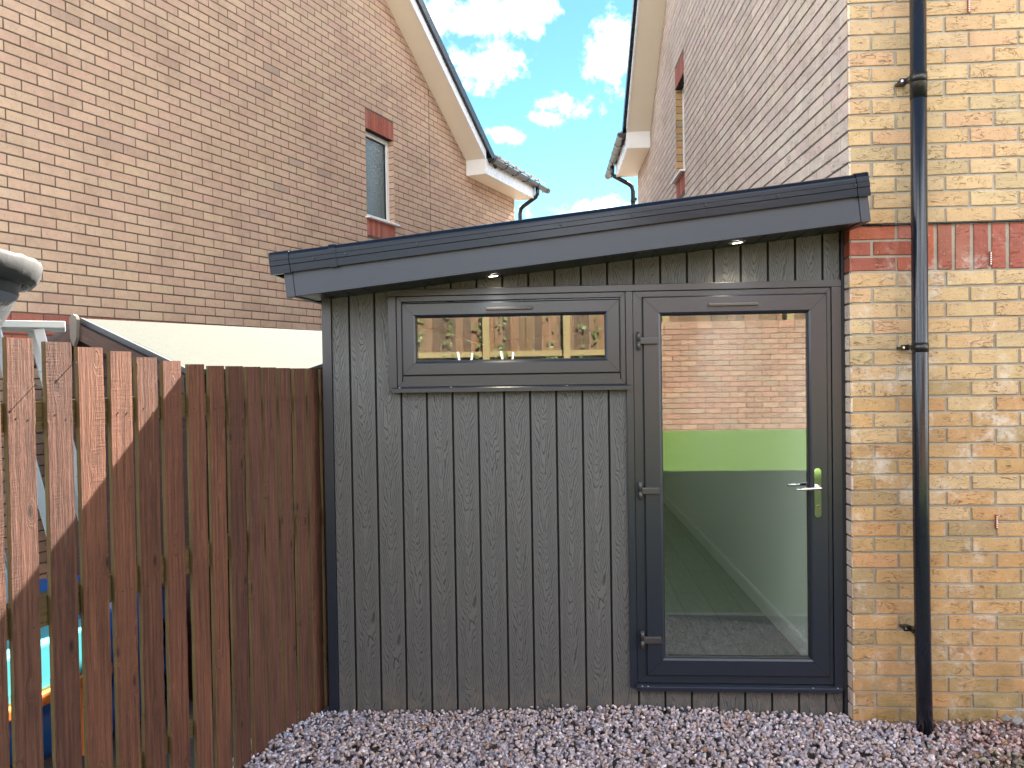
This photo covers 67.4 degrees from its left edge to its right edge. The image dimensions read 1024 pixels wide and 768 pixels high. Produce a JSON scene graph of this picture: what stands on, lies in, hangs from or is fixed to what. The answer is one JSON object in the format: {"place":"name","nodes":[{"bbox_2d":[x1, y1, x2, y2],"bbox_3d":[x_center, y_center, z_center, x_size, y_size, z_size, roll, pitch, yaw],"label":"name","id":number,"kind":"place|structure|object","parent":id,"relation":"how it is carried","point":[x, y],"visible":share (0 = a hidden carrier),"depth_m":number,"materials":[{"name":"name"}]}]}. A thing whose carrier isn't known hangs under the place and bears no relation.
{"place":"outdoors","nodes":[
{"label":"outdoors","id":0,"kind":"place"},
{"bbox_2d":[10,646,324,767],"bbox_3d":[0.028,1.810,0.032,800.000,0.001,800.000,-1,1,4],"label":"ground","id":1,"kind":"structure","parent":0,"point":[190,702],"depth_m":4.31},
{"bbox_2d":[0,249,42,329],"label":"trampoline","id":2,"kind":"object","parent":1,"relation":"on","point":[20,272],"visible":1,"depth_m":3.42,"materials":[{"name":"grey plastic"}]},
{"bbox_2d":[0,320,111,617],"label":"stand","id":3,"kind":"object","parent":1,"relation":"on","point":[36,330],"visible":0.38,"depth_m":3.95,"materials":[{"name":"grey metal"}]},
{"bbox_2d":[7,619,112,755],"bbox_3d":[-2.318,1.455,3.246,0.590,0.650,1.010,-1,1,17],"label":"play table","id":4,"kind":"object","parent":1,"relation":"on","point":[45,662],"visible":0.12,"depth_m":3.33,"materials":[{"name":"teal plastic"}]},
{"bbox_2d":[9,575,166,764],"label":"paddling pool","id":5,"kind":"structure","parent":1,"relation":"on","point":[47,736],"depth_m":3.73,"materials":[{"name":"blue plastic"}]},
{"bbox_2d":[0,337,328,767],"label":"board fence","id":6,"kind":"object","parent":1,"relation":"on","point":[264,403],"visible":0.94,"depth_m":2.92,"materials":[{"name":"brown wood"}]},
{"bbox_2d":[33,314,322,699],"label":"garden shed","id":7,"kind":"structure","parent":1,"relation":"on","point":[210,345],"depth_m":4.62,"materials":[{"name":"wood"}]},
{"bbox_2d":[268,172,870,720],"bbox_3d":[0.480,0.324,7.098,2.771,2.649,7.137,-1,1,4],"label":"garden room","id":8,"kind":"object","parent":1,"relation":"on","point":[600,462],"visible":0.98,"depth_m":3.88,"materials":[{"name":"grey wood"}]},
{"bbox_2d":[392,292,630,392],"bbox_3d":[-0.010,-0.207,3.858,1.193,0.485,0.076,-1,1,4],"label":"window","id":9,"kind":"structure","parent":8,"relation":"in","point":[609,372],"depth_m":3.85,"materials":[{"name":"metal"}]},
{"bbox_2d":[633,288,832,683],"bbox_3d":[1.093,0.511,3.812,0.958,1.953,0.167,-1,1,4],"label":"door","id":10,"kind":"structure","parent":8,"relation":"in","point":[814,305],"depth_m":3.79,"materials":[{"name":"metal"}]},
{"bbox_2d":[0,0,550,578],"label":"brick house","id":11,"kind":"structure","parent":0,"point":[180,160],"depth_m":6.80,"materials":[{"name":"brown brick"}]},
{"bbox_2d":[365,131,399,226],"bbox_3d":[-1.598,-2.450,9.170,0.185,1.046,0.660,0,1,24],"label":"window","id":12,"kind":"structure","parent":11,"relation":"in","point":[377,158],"depth_m":9.26,"materials":[{"name":"white plastic"}]},
{"bbox_2d":[389,0,637,219],"label":"sky","id":13,"kind":"structure","parent":0,"point":[544,81],"materials":[{"name":"blue"}]},
{"bbox_2d":[232,704,1023,767],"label":"gravel","id":14,"kind":"structure","parent":0,"point":[474,743],"depth_m":3.53,"materials":[{"name":"grey gravel"}]},
{"bbox_2d":[1003,713,1011,720],"bbox_3d":[2.334,1.574,3.624,0.024,0.031,0.046,-1,1,-26],"label":"pale stone","id":15,"kind":"object","parent":14,"relation":"on","point":[1006,717],"visible":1,"depth_m":3.62,"materials":[{"name":"stone"}]},
{"bbox_2d":[1012,717,1022,724],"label":"pale stone","id":16,"kind":"object","parent":14,"relation":"on","point":[1017,720],"visible":1,"depth_m":3.58,"materials":[{"name":"stone"}]},
{"bbox_2d":[604,0,1023,741],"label":"brick house","id":17,"kind":"structure","parent":0,"point":[914,108],"depth_m":3.67,"materials":[{"name":"beige brick"}]},
{"bbox_2d":[671,87,684,184],"bbox_3d":[1.825,-2.710,8.182,0.196,1.024,0.588,-1,1,4],"label":"window","id":18,"kind":"structure","parent":17,"relation":"in","point":[681,171],"depth_m":8.38,"materials":[{"name":"white plastic"}]}
]}

